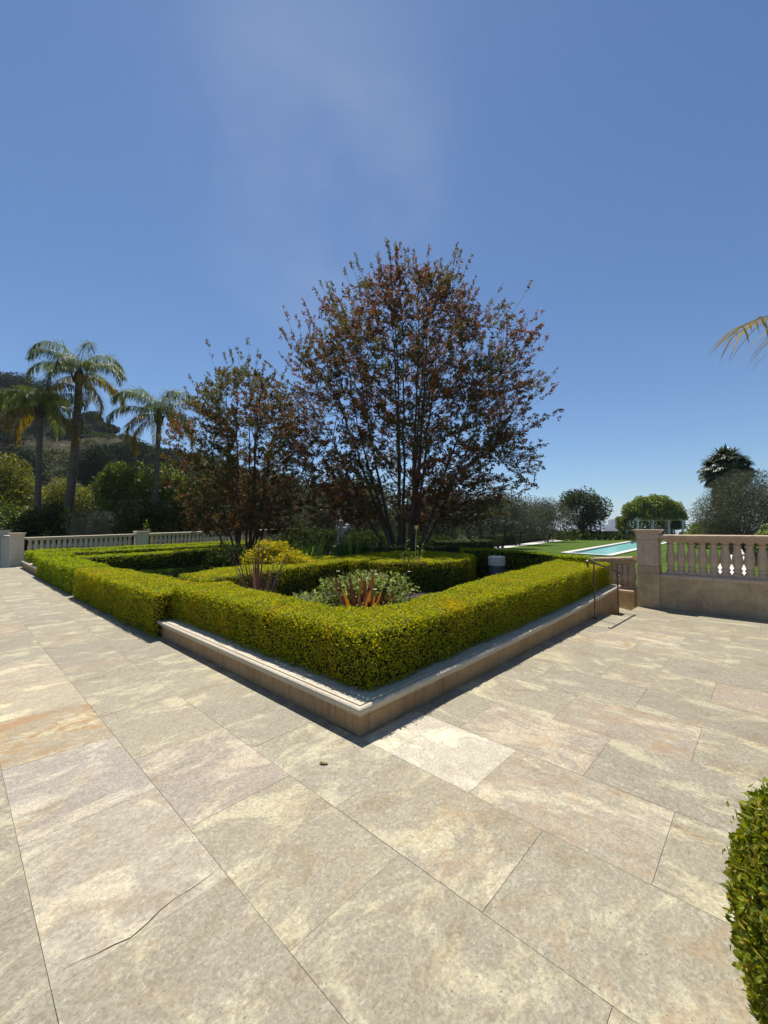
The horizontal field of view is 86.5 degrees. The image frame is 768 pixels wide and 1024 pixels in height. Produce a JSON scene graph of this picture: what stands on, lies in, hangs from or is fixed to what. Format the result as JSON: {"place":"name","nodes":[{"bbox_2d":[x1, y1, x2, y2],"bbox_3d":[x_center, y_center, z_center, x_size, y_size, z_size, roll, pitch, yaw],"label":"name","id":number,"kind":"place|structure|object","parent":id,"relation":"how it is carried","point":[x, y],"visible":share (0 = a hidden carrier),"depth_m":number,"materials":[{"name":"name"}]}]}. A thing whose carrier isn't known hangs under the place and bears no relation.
{"place":"outdoors","nodes":[
{"label":"outdoors","id":0,"kind":"place"},
{"bbox_2d":[0,530,11,556],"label":"pier","id":1,"kind":"structure","parent":0,"point":[4,532],"depth_m":20.17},
{"bbox_2d":[25,536,51,549],"bbox_3d":[-19.680,2.217,22.947,1.833,1.727,1.842,-2,-3,43],"label":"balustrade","id":2,"kind":"object","parent":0,"point":[37,536],"visible":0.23,"depth_m":22.90,"materials":[{"name":"beige stone"}]},
{"bbox_2d":[60,440,125,492],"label":"tree","id":3,"kind":"object","parent":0,"point":[97,459],"visible":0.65,"depth_m":58.73,"materials":[{"name":"green plant"}]},
{"bbox_2d":[0,390,477,547],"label":"hill","id":4,"kind":"structure","parent":0,"point":[48,438],"depth_m":111.67,"materials":[{"name":"plant"}]},
{"bbox_2d":[0,417,27,444],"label":"hillside tree","id":5,"kind":"object","parent":4,"relation":"on","point":[5,438],"visible":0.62,"depth_m":100.82,"materials":[{"name":"green plant"}]},
{"bbox_2d":[0,371,44,395],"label":"hillside tree","id":6,"kind":"object","parent":4,"relation":"on","point":[14,381],"visible":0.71,"depth_m":131.77,"materials":[{"name":"green plant"}]},
{"bbox_2d":[0,447,51,488],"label":"hillside tree","id":7,"kind":"object","parent":4,"relation":"on","point":[26,456],"visible":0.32,"depth_m":72.74,"materials":[{"name":"green plant"}]},
{"bbox_2d":[0,403,63,422],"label":"hillside tree","id":8,"kind":"object","parent":4,"relation":"on","point":[21,415],"visible":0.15,"depth_m":117.39,"materials":[{"name":"green plant"}]},
{"bbox_2d":[32,392,73,408],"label":"hillside tree","id":9,"kind":"object","parent":4,"relation":"on","point":[60,400],"visible":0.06,"depth_m":143.98,"materials":[{"name":"green plant"}]},
{"bbox_2d":[48,419,92,434],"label":"hillside tree","id":10,"kind":"object","parent":4,"relation":"on","point":[88,430],"visible":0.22,"depth_m":120.72,"materials":[{"name":"green plant"}]},
{"bbox_2d":[81,410,103,424],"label":"hillside tree","id":11,"kind":"object","parent":4,"relation":"on","point":[89,416],"visible":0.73,"depth_m":141.71,"materials":[{"name":"green plant"}]},
{"bbox_2d":[91,421,120,433],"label":"hillside tree","id":12,"kind":"object","parent":4,"relation":"on","point":[102,426],"visible":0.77,"depth_m":140.73,"materials":[{"name":"green plant"}]},
{"bbox_2d":[100,440,153,466],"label":"hillside tree","id":13,"kind":"object","parent":4,"relation":"on","point":[120,450],"visible":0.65,"depth_m":94.05,"materials":[{"name":"green plant"}]},
{"bbox_2d":[146,446,204,470],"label":"hillside tree","id":14,"kind":"object","parent":4,"relation":"on","point":[170,452],"visible":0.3,"depth_m":108.62,"materials":[{"name":"green plant"}]},
{"bbox_2d":[256,470,310,523],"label":"broadleaf tree","id":15,"kind":"object","parent":4,"relation":"on","point":[287,474],"visible":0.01,"depth_m":43.20,"materials":[{"name":"green plant"}]},
{"bbox_2d":[0,390,662,543],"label":"chaparral","id":16,"kind":"object","parent":4,"relation":"on","point":[589,535],"visible":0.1,"depth_m":84.65,"materials":[{"name":"green plant"}]},
{"bbox_2d":[322,474,395,529],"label":"broadleaf tree","id":17,"kind":"object","parent":4,"relation":"on","point":[350,484],"visible":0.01,"depth_m":48.97,"materials":[{"name":"green plant"}]},
{"bbox_2d":[0,566,767,1023],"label":"terrace","id":18,"kind":"structure","parent":0,"point":[538,834],"depth_m":2.02,"materials":[{"name":"stone"}]},
{"bbox_2d":[8,533,25,566],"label":"pier","id":19,"kind":"structure","parent":18,"relation":"on","point":[16,551],"depth_m":16.61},
{"bbox_2d":[21,561,38,573],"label":"planter wall","id":20,"kind":"structure","parent":18,"relation":"on","point":[29,566],"depth_m":14.69,"materials":[{"name":"stone"}]},
{"bbox_2d":[35,555,109,594],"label":"hedge","id":21,"kind":"object","parent":18,"relation":"on","point":[56,570],"visible":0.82,"depth_m":10.72,"materials":[{"name":"plant"}]},
{"bbox_2d":[24,534,134,560],"bbox_3d":[-13.554,1.643,18.397,0.300,1.285,4.050,-2,-3,43],"label":"balustrade","id":22,"kind":"object","parent":18,"relation":"on","point":[30,546],"visible":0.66,"depth_m":18.21,"materials":[{"name":"stone"}]},
{"bbox_2d":[72,566,195,637],"bbox_3d":[-4.775,1.492,7.697,5.260,0.729,1.022,-2,-3,43],"label":"hedge","id":23,"kind":"object","parent":18,"relation":"on","point":[140,600],"visible":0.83,"depth_m":6.77,"materials":[{"name":"green plant"}]},
{"bbox_2d":[133,531,149,544],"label":"pier","id":24,"kind":"structure","parent":18,"relation":"on","point":[140,537],"depth_m":19.93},
{"bbox_2d":[149,531,227,545],"bbox_3d":[-10.310,1.714,21.867,0.300,1.440,4.250,-2,-3,43],"label":"balustrade","id":25,"kind":"object","parent":18,"relation":"on","point":[181,539],"visible":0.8,"depth_m":21.45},
{"bbox_2d":[157,584,620,735],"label":"planter wall","id":26,"kind":"structure","parent":18,"relation":"on","point":[350,708],"depth_m":3.90,"materials":[{"name":"stone"}]},
{"bbox_2d":[169,557,611,691],"bbox_3d":[0.782,1.263,7.099,4.151,0.697,7.134,-2,-3,43],"label":"hedge","id":27,"kind":"object","parent":26,"relation":"on","point":[364,648],"visible":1,"depth_m":4.28,"materials":[{"name":"green plant"}]},
{"bbox_2d":[633,529,663,608],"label":"pier","id":28,"kind":"structure","parent":18,"relation":"on","point":[649,563],"depth_m":7.86,"materials":[{"name":"stone"}]},
{"bbox_2d":[658,535,767,620],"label":"balustrade","id":29,"kind":"object","parent":18,"relation":"on","point":[726,592],"visible":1,"depth_m":7.22,"materials":[{"name":"stone"}]},
{"bbox_2d":[719,777,767,1023],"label":"hedge","id":30,"kind":"object","parent":18,"relation":"on","point":[746,874],"visible":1,"depth_m":1.24,"materials":[{"name":"green plant"}]},
{"bbox_2d":[0,0,767,532],"label":"sky","id":31,"kind":"structure","parent":0,"point":[176,175],"materials":[{"name":"blue"}]},
{"bbox_2d":[495,539,563,548],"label":"path","id":32,"kind":"structure","parent":0,"point":[522,544],"depth_m":43.88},
{"bbox_2d":[312,535,767,585],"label":"lawn","id":33,"kind":"structure","parent":0,"point":[557,547],"depth_m":32.52,"materials":[{"name":"plant"}]},
{"bbox_2d":[241,529,295,540],"bbox_3d":[-7.016,1.794,25.392,0.300,1.580,4.200,-2,-3,43],"label":"balustrade","id":34,"kind":"object","parent":33,"relation":"on","point":[243,535],"visible":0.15,"depth_m":24.81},
{"bbox_2d":[249,472,321,530],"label":"olive tree","id":35,"kind":"object","parent":33,"relation":"on","point":[284,497],"visible":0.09,"depth_m":33.77,"materials":[{"name":"green plant"}]},
{"bbox_2d":[265,483,341,539],"bbox_3d":[-5.262,0.307,27.928,5.505,5.045,5.470,-2,-3,43],"label":"olive tree","id":36,"kind":"object","parent":33,"relation":"on","point":[297,515],"visible":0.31,"depth_m":27.36,"materials":[{"name":"green plant"}]},
{"bbox_2d":[300,483,355,548],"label":"olive tree","id":37,"kind":"object","parent":33,"relation":"on","point":[328,516],"visible":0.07,"depth_m":29.29,"materials":[{"name":"green plant"}]},
{"bbox_2d":[333,483,408,535],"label":"olive tree","id":38,"kind":"object","parent":33,"relation":"on","point":[391,521],"visible":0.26,"depth_m":25.22,"materials":[{"name":"green plant"}]},
{"bbox_2d":[395,493,467,539],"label":"olive tree","id":39,"kind":"object","parent":33,"relation":"on","point":[439,533],"visible":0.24,"depth_m":26.84,"materials":[{"name":"green plant"}]},
{"bbox_2d":[421,489,477,539],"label":"olive tree","id":40,"kind":"object","parent":33,"relation":"on","point":[456,529],"visible":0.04,"depth_m":34.18,"materials":[{"name":"green plant"}]},
{"bbox_2d":[430,539,496,552],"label":"hedge","id":41,"kind":"object","parent":33,"relation":"on","point":[476,543],"visible":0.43,"depth_m":18.47,"materials":[{"name":"green plant"}]},
{"bbox_2d":[443,491,510,539],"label":"olive tree","id":42,"kind":"object","parent":33,"relation":"on","point":[468,530],"visible":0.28,"depth_m":30.09,"materials":[{"name":"green plant"}]},
{"bbox_2d":[477,490,535,547],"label":"olive tree","id":43,"kind":"object","parent":33,"relation":"on","point":[515,515],"visible":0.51,"depth_m":32.67,"materials":[{"name":"green plant"}]},
{"bbox_2d":[478,533,543,545],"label":"hedge","id":44,"kind":"object","parent":33,"relation":"on","point":[508,540],"visible":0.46,"depth_m":40.91,"materials":[{"name":"green plant"}]},
{"bbox_2d":[496,503,554,544],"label":"olive tree","id":45,"kind":"object","parent":33,"relation":"on","point":[537,522],"visible":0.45,"depth_m":39.14,"materials":[{"name":"green plant"}]},
{"bbox_2d":[504,493,562,528],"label":"olive tree","id":46,"kind":"object","parent":33,"relation":"on","point":[532,502],"visible":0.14,"depth_m":61.72,"materials":[{"name":"green plant"}]},
{"bbox_2d":[522,497,580,541],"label":"olive tree","id":47,"kind":"object","parent":33,"relation":"on","point":[552,514],"visible":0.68,"depth_m":49.30,"materials":[{"name":"green plant"}]},
{"bbox_2d":[558,485,613,537],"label":"broad tree","id":48,"kind":"object","parent":33,"relation":"on","point":[590,514],"visible":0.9,"depth_m":60.59,"materials":[{"name":"green plant"}]},
{"bbox_2d":[560,531,619,535],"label":"hedge","id":49,"kind":"object","parent":33,"relation":"on","point":[602,532],"visible":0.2,"depth_m":70.03,"materials":[{"name":"green plant"}]},
{"bbox_2d":[560,541,666,556],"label":"swimming pool","id":50,"kind":"structure","parent":33,"relation":"in","point":[614,549],"depth_m":30.98,"materials":[{"name":"liquid"}]},
{"bbox_2d":[615,494,689,536],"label":"broad leafy tree","id":51,"kind":"object","parent":33,"relation":"on","point":[641,512],"visible":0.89,"depth_m":66.94,"materials":[{"name":"green plant"}]},
{"bbox_2d":[681,522,719,547],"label":"round bush","id":52,"kind":"object","parent":33,"relation":"on","point":[692,529],"visible":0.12,"depth_m":33.18,"materials":[{"name":"green plant"}]},
{"bbox_2d":[685,468,767,561],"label":"olive tree","id":53,"kind":"object","parent":33,"relation":"on","point":[723,521],"visible":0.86,"depth_m":18.72,"materials":[{"name":"green plant"}]},
{"bbox_2d":[697,443,758,554],"bbox_3d":[21.105,-0.590,25.017,3.158,7.412,3.093,-2,-3,43],"label":"fan palm","id":54,"kind":"object","parent":33,"relation":"on","point":[724,460],"visible":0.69,"depth_m":24.66,"materials":[{"name":"green plant"}]},
{"bbox_2d":[708,316,767,367],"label":"feather palm","id":55,"kind":"object","parent":33,"relation":"on","point":[750,325],"visible":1,"depth_m":6.84,"materials":[{"name":"green plant"}]},
{"bbox_2d":[753,523,767,554],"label":"rose bush","id":56,"kind":"object","parent":33,"relation":"on","point":[763,532],"visible":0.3,"depth_m":9.50,"materials":[{"name":"green plant"}]},
{"bbox_2d":[603,525,609,530],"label":"tower block","id":57,"kind":"structure","parent":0,"point":[607,527],"depth_m":2587.14,"materials":[{"name":"concrete"}]},
{"bbox_2d":[608,519,613,530],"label":"tower block","id":58,"kind":"structure","parent":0,"point":[611,522],"depth_m":2586.81,"materials":[{"name":"concrete"}]},
{"bbox_2d":[614,608,629,615],"bbox_3d":[4.662,2.040,9.113,1.998,0.001,3.718,-2,-3,43],"label":"stair landing","id":59,"kind":"object","parent":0,"point":[622,611],"visible":0.02,"depth_m":8.16,"materials":[{"name":"stone"}]},
{"bbox_2d":[586,559,620,618],"bbox_3d":[3.806,1.371,7.078,1.378,1.164,0.108,2,-3,-39],"label":"handrail","id":60,"kind":"object","parent":59,"relation":"on","point":[594,563],"visible":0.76,"depth_m":6.90,"materials":[{"name":"brown metal"}]},
{"bbox_2d":[592,556,637,610],"bbox_3d":[5.048,1.488,8.898,0.300,1.125,1.320,0,-2,-10],"label":"balustrade","id":61,"kind":"object","parent":59,"relation":"on","point":[625,567],"visible":0.59,"depth_m":8.52,"materials":[{"name":"stone"}]},
{"bbox_2d":[718,549,745,574],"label":"side path","id":62,"kind":"structure","parent":0,"point":[732,568],"depth_m":16.23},
{"bbox_3d":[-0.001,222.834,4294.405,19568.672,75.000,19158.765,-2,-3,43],"label":"ground","id":63,"kind":"structure","parent":0,"visible":0},
{"bbox_2d":[0,535,9,566],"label":"garden wall","id":64,"kind":"structure","parent":63,"relation":"on","point":[5,542],"depth_m":18.62,"materials":[{"name":"stone"}]},
{"bbox_2d":[0,451,45,520],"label":"feathery tree","id":65,"kind":"object","parent":63,"relation":"on","point":[15,487],"visible":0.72,"depth_m":27.89,"materials":[{"name":"green plant"}]},
{"bbox_2d":[0,498,49,548],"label":"bush","id":66,"kind":"object","parent":63,"relation":"on","point":[5,519],"visible":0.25,"depth_m":24.48,"materials":[{"name":"green plant"}]},
{"bbox_2d":[3,502,73,550],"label":"bush","id":67,"kind":"object","parent":63,"relation":"on","point":[32,523],"visible":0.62,"depth_m":23.66,"materials":[{"name":"green plant"}]},
{"bbox_2d":[0,376,89,531],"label":"queen palm","id":68,"kind":"object","parent":63,"relation":"on","point":[21,403],"visible":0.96,"depth_m":25.15,"materials":[{"name":"green plant"}]},
{"bbox_2d":[15,474,86,543],"bbox_3d":[-25.359,0.206,30.743,4.301,6.414,4.885,-2,-3,43],"label":"feathery tree","id":69,"kind":"object","parent":63,"relation":"on","point":[55,494],"visible":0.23,"depth_m":30.68,"materials":[{"name":"green plant"}]},
{"bbox_2d":[24,338,128,547],"bbox_3d":[-19.765,-3.934,26.303,5.986,14.259,5.564,-2,-3,43],"label":"queen palm","id":70,"kind":"object","parent":63,"relation":"on","point":[80,379],"visible":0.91,"depth_m":26.08,"materials":[{"name":"green plant"}]},
{"bbox_2d":[56,485,113,542],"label":"feathery tree","id":71,"kind":"object","parent":63,"relation":"on","point":[86,502],"visible":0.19,"depth_m":31.12,"materials":[{"name":"green plant"}]},
{"bbox_2d":[64,509,123,547],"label":"bush","id":72,"kind":"object","parent":63,"relation":"on","point":[81,532],"visible":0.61,"depth_m":23.16,"materials":[{"name":"green plant"}]},
{"bbox_2d":[89,459,160,545],"bbox_3d":[-17.253,-0.122,27.310,4.364,6.776,4.292,-2,-3,43],"label":"broadleaf tree","id":73,"kind":"object","parent":63,"relation":"on","point":[120,484],"visible":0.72,"depth_m":26.30,"materials":[{"name":"green plant"}]},
{"bbox_2d":[106,495,179,545],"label":"bush","id":74,"kind":"object","parent":63,"relation":"on","point":[134,517],"visible":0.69,"depth_m":23.95,"materials":[{"name":"green plant"}]},
{"bbox_2d":[144,519,158,544],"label":"sapling","id":75,"kind":"object","parent":63,"relation":"on","point":[146,526],"visible":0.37,"depth_m":20.96,"materials":[{"name":"green plant"}]},
{"bbox_2d":[103,385,205,541],"bbox_3d":[-14.793,-2.697,27.255,5.884,11.847,5.294,-1,-3,14],"label":"queen palm","id":76,"kind":"object","parent":63,"relation":"on","point":[158,408],"visible":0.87,"depth_m":26.98,"materials":[{"name":"green plant"}]},
{"bbox_2d":[130,460,196,544],"bbox_3d":[-15.836,-0.183,30.057,4.928,7.140,5.906,-2,-3,43],"label":"broadleaf tree","id":77,"kind":"object","parent":63,"relation":"on","point":[164,494],"visible":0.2,"depth_m":29.12,"materials":[{"name":"green plant"}]},
{"bbox_2d":[148,487,232,543],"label":"bush","id":78,"kind":"object","parent":63,"relation":"on","point":[179,525],"visible":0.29,"depth_m":26.18,"materials":[{"name":"green plant"}]},
{"bbox_2d":[199,462,271,540],"bbox_3d":[-12.342,-0.311,33.232,5.348,7.658,7.493,-2,-3,43],"label":"broadleaf tree","id":79,"kind":"object","parent":63,"relation":"on","point":[218,465],"visible":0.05,"depth_m":32.39,"materials":[{"name":"green plant"}]},
{"bbox_2d":[175,550,481,605],"bbox_3d":[0.672,2.536,18.729,19.880,0.730,23.780,-2,-3,43],"label":"garden bed","id":80,"kind":"object","parent":63,"relation":"on","point":[417,593],"depth_m":8.73,"materials":[{"name":"soil"}]},
{"bbox_2d":[24,539,262,562],"bbox_3d":[-10.241,1.773,19.623,1.937,0.753,10.634,-2,-3,41],"label":"hedge","id":81,"kind":"object","parent":80,"relation":"on","point":[28,556],"visible":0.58,"depth_m":17.71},
{"bbox_2d":[32,540,270,566],"bbox_3d":[-8.713,1.688,17.488,2.051,0.737,9.670,-2,-3,41],"label":"hedge","id":82,"kind":"object","parent":80,"relation":"on","point":[112,551],"visible":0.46,"depth_m":16.06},
{"bbox_2d":[74,543,297,570],"bbox_3d":[-6.788,1.680,15.723,0.951,0.816,8.596,-2,-3,37],"label":"hedge","id":83,"kind":"object","parent":80,"relation":"on","point":[167,559],"visible":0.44,"depth_m":13.91,"materials":[{"name":"plant"}]},
{"bbox_2d":[156,337,320,560],"bbox_3d":[-5.272,-2.111,15.367,5.762,8.314,6.007,1,-3,-15],"label":"crape myrtle","id":84,"kind":"object","parent":80,"relation":"on","point":[227,432],"visible":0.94,"depth_m":14.45,"materials":[{"name":"brown plant"}]},
{"bbox_2d":[227,544,289,594],"bbox_3d":[-1.994,1.033,6.322,0.968,1.194,1.040,0,-2,-8],"label":"bronze flax","id":85,"kind":"object","parent":80,"relation":"on","point":[256,580],"visible":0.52,"depth_m":6.36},
{"bbox_2d":[177,555,349,595],"bbox_3d":[-2.299,1.414,8.949,1.497,0.724,4.646,-1,-3,31],"label":"hedge","id":86,"kind":"object","parent":80,"relation":"on","point":[297,578],"visible":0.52,"depth_m":8.47,"materials":[{"name":"green plant"}]},
{"bbox_2d":[239,538,289,564],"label":"golden shrub","id":87,"kind":"object","parent":80,"relation":"on","point":[272,547],"visible":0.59,"depth_m":9.27,"materials":[{"name":"yellow plant"}]},
{"bbox_2d":[262,526,319,552],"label":"dark shrub","id":88,"kind":"object","parent":80,"relation":"on","point":[298,537],"visible":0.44,"depth_m":19.22,"materials":[{"name":"green plant"}]},
{"bbox_2d":[270,547,319,570],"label":"golden shrub","id":89,"kind":"object","parent":80,"relation":"on","point":[291,557],"visible":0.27,"depth_m":9.17,"materials":[{"name":"yellow plant"}]},
{"bbox_2d":[282,535,340,557],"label":"agapanthus clump","id":90,"kind":"object","parent":80,"relation":"on","point":[308,552],"visible":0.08,"depth_m":11.51,"materials":[{"name":"green plant"}]},
{"bbox_2d":[307,527,337,554],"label":"dark shrub","id":91,"kind":"object","parent":80,"relation":"on","point":[325,533],"visible":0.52,"depth_m":20.95,"materials":[{"name":"green plant"}]},
{"bbox_2d":[298,538,352,556],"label":"agapanthus clump","id":92,"kind":"object","parent":80,"relation":"on","point":[326,553],"visible":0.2,"depth_m":11.56,"materials":[{"name":"green plant"}]},
{"bbox_2d":[333,521,349,547],"bbox_3d":[-1.944,1.325,18.973,0.660,1.930,0.847,-2,-3,43],"label":"statue","id":93,"kind":"object","parent":80,"relation":"on","point":[342,530],"visible":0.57,"depth_m":18.80,"materials":[{"name":"white stone"}]},
{"bbox_2d":[315,530,375,556],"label":"agapanthus clump","id":94,"kind":"object","parent":80,"relation":"on","point":[344,545],"visible":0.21,"depth_m":11.98,"materials":[{"name":"green plant"}]},
{"bbox_2d":[291,568,422,609],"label":"rose bush","id":95,"kind":"object","parent":80,"relation":"on","point":[379,584],"visible":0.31,"depth_m":5.25,"materials":[{"name":"green plant"}]},
{"bbox_2d":[335,527,387,545],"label":"dark shrub","id":96,"kind":"object","parent":80,"relation":"on","point":[371,535],"visible":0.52,"depth_m":18.36,"materials":[{"name":"green plant"}]},
{"bbox_2d":[328,569,395,609],"bbox_3d":[-0.318,1.028,4.924,0.877,0.767,0.842,-2,-3,43],"label":"bronze flax","id":97,"kind":"object","parent":80,"relation":"on","point":[369,600],"visible":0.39,"depth_m":4.81,"materials":[{"name":"plant"}]},
{"bbox_2d":[376,530,407,545],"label":"dark shrub","id":98,"kind":"object","parent":80,"relation":"on","point":[395,535],"visible":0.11,"depth_m":19.57,"materials":[{"name":"green plant"}]},
{"bbox_2d":[334,544,460,553],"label":"hedge","id":99,"kind":"object","parent":80,"relation":"on","point":[449,548],"visible":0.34,"depth_m":13.49,"materials":[{"name":"green plant"}]},
{"bbox_2d":[239,237,563,545],"bbox_3d":[0.760,-4.576,15.659,11.253,13.284,8.210,-1,-3,21],"label":"crape myrtle","id":100,"kind":"object","parent":80,"relation":"on","point":[502,435],"visible":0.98,"depth_m":14.73,"materials":[{"name":"brown plant"}]},
{"bbox_2d":[344,549,476,590],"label":"hedge","id":101,"kind":"object","parent":80,"relation":"on","point":[437,570],"visible":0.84,"depth_m":9.38,"materials":[{"name":"green plant"}]},
{"bbox_2d":[398,526,424,568],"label":"oleander sprig","id":102,"kind":"object","parent":80,"relation":"on","point":[416,528],"visible":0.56,"depth_m":9.24,"materials":[{"name":"green plant"}]},
{"bbox_2d":[405,534,452,545],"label":"dark shrub","id":103,"kind":"object","parent":80,"relation":"on","point":[434,538],"visible":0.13,"depth_m":18.46,"materials":[{"name":"green plant"}]},
{"bbox_2d":[488,556,504,576],"bbox_3d":[2.858,1.475,10.347,0.424,0.715,0.424,-2,-3,43],"label":"bollard","id":104,"kind":"object","parent":80,"relation":"on","point":[496,564],"visible":0.65,"depth_m":10.18,"materials":[{"name":"grey metal"}]},
{"bbox_2d":[460,546,594,578],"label":"hedge","id":105,"kind":"object","parent":80,"relation":"on","point":[515,560],"visible":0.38,"depth_m":10.51,"materials":[{"name":"plant"}]},
{"label":"shaded lawn","id":106,"kind":"structure","parent":0,"visible":0},
{"bbox_2d":[134,566,209,579],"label":"grass","id":107,"kind":"structure","parent":106,"relation":"on","point":[174,571],"depth_m":12.90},
{"bbox_2d":[201,540,252,569],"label":"dark shrub","id":108,"kind":"object","parent":106,"relation":"on","point":[222,554],"visible":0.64,"depth_m":10.71,"materials":[{"name":"green plant"}]}
]}

